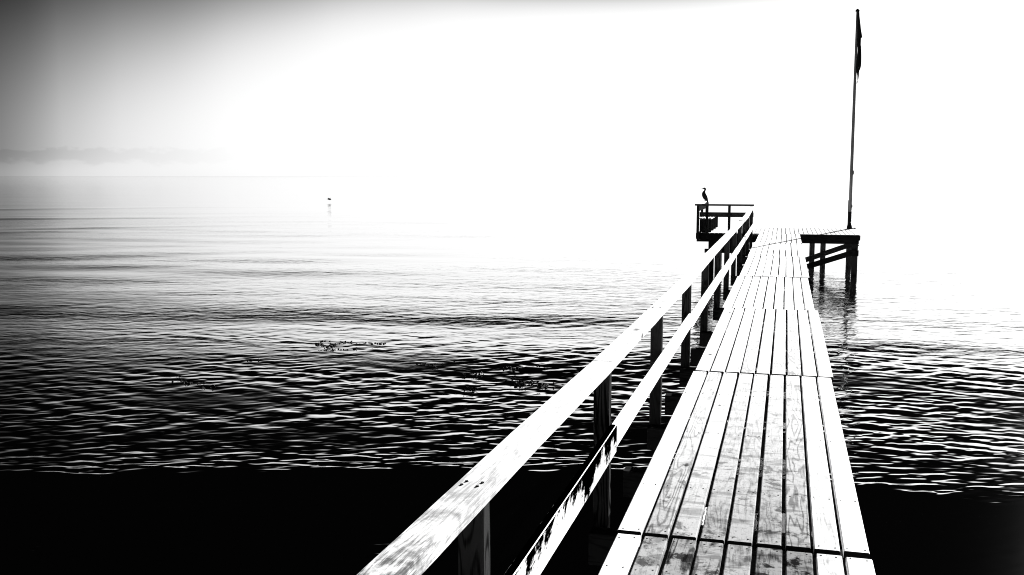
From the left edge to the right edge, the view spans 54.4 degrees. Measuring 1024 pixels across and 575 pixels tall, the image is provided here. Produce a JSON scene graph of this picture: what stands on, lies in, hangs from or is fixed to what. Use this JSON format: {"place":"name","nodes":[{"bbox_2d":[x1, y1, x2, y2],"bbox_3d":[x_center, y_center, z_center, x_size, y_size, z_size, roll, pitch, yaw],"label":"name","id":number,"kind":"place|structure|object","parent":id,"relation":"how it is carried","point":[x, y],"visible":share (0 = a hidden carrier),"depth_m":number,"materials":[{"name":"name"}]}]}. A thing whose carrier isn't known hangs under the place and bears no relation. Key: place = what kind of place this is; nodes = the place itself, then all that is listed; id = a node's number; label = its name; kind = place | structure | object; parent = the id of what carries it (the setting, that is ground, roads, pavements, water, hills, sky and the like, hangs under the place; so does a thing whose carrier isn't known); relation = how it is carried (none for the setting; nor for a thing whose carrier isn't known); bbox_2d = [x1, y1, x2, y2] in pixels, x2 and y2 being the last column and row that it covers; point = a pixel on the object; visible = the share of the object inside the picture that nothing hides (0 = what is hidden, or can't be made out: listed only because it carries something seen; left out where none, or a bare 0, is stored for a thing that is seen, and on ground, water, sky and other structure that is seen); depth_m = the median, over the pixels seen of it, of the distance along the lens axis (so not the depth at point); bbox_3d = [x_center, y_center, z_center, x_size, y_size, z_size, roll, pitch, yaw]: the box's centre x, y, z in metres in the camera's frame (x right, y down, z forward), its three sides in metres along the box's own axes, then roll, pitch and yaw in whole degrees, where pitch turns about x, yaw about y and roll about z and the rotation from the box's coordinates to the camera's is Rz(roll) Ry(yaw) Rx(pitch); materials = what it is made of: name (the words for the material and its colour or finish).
{"place":"outdoors","nodes":[
{"label":"outdoors","id":0,"kind":"place"},
{"bbox_2d":[0,176,1023,574],"bbox_3d":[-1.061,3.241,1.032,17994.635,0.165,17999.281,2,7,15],"label":"water","id":1,"kind":"structure","parent":0,"point":[124,302],"depth_m":19.09,"materials":[{"name":"black liquid"}]},
{"bbox_2d":[172,375,214,388],"bbox_3d":[-5.287,1.556,16.310,1.268,0.066,0.374,6,9,42],"label":"seaweed patch","id":2,"kind":"object","parent":1,"relation":"on","point":[212,385],"visible":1,"depth_m":16.27,"materials":[{"name":"black plant"}]},
{"bbox_2d":[315,340,384,350],"bbox_3d":[-3.376,1.167,19.792,1.391,0.068,1.230,2,7,15],"label":"seaweed patch","id":3,"kind":"object","parent":1,"relation":"on","point":[320,344],"visible":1,"depth_m":19.97,"materials":[{"name":"black plant"}]},
{"bbox_2d":[502,361,545,370],"bbox_3d":[0.175,1.408,17.646,0.657,0.066,0.679,5,8,40],"label":"seaweed patch","id":4,"kind":"object","parent":1,"relation":"on","point":[514,369],"visible":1,"depth_m":17.58,"materials":[{"name":"black plant"}]},
{"bbox_2d":[504,377,563,386],"bbox_3d":[0.378,1.565,16.252,1.208,0.074,0.455,4,7,31],"label":"seaweed patch","id":5,"kind":"object","parent":1,"relation":"on","point":[523,382],"visible":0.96,"depth_m":16.26,"materials":[{"name":"black plant"}]},
{"bbox_2d":[357,200,875,574],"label":"wooden pier","id":6,"kind":"structure","parent":1,"relation":"in","point":[687,487],"depth_m":6.75,"materials":[{"name":"white wood"}]},
{"bbox_2d":[702,188,708,203],"bbox_3d":[7.457,-3.550,38.550,0.328,0.644,0.184,2,7,15],"label":"cormorant","id":7,"kind":"object","parent":6,"relation":"on","point":[704,196],"visible":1,"depth_m":38.49,"materials":[{"name":"black"}]},
{"bbox_2d":[699,217,717,231],"bbox_3d":[7.354,-2.414,37.130,0.424,0.503,3.720,2,7,15],"label":"bench","id":8,"kind":"object","parent":6,"relation":"on","point":[712,223],"visible":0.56,"depth_m":35.44,"materials":[{"name":"black wood"}]},
{"bbox_2d":[847,9,859,228],"bbox_3d":[12.813,-6.241,37.146,0.330,8.130,0.196,2,7,15],"label":"flagpole","id":9,"kind":"object","parent":6,"relation":"on","point":[849,225],"visible":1,"depth_m":37.19,"materials":[{"name":"metal"}]},
{"bbox_2d":[856,11,861,83],"bbox_3d":[12.825,-8.872,36.781,0.198,2.632,0.152,2,7,15],"label":"pennant","id":10,"kind":"object","parent":9,"relation":"hanging from","point":[858,62],"visible":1,"depth_m":36.75,"materials":[{"name":"fabric"}]},
{"bbox_2d":[0,0,1023,175],"label":"sky","id":11,"kind":"structure","parent":0,"point":[88,87],"materials":[{"name":"white"}]}
]}

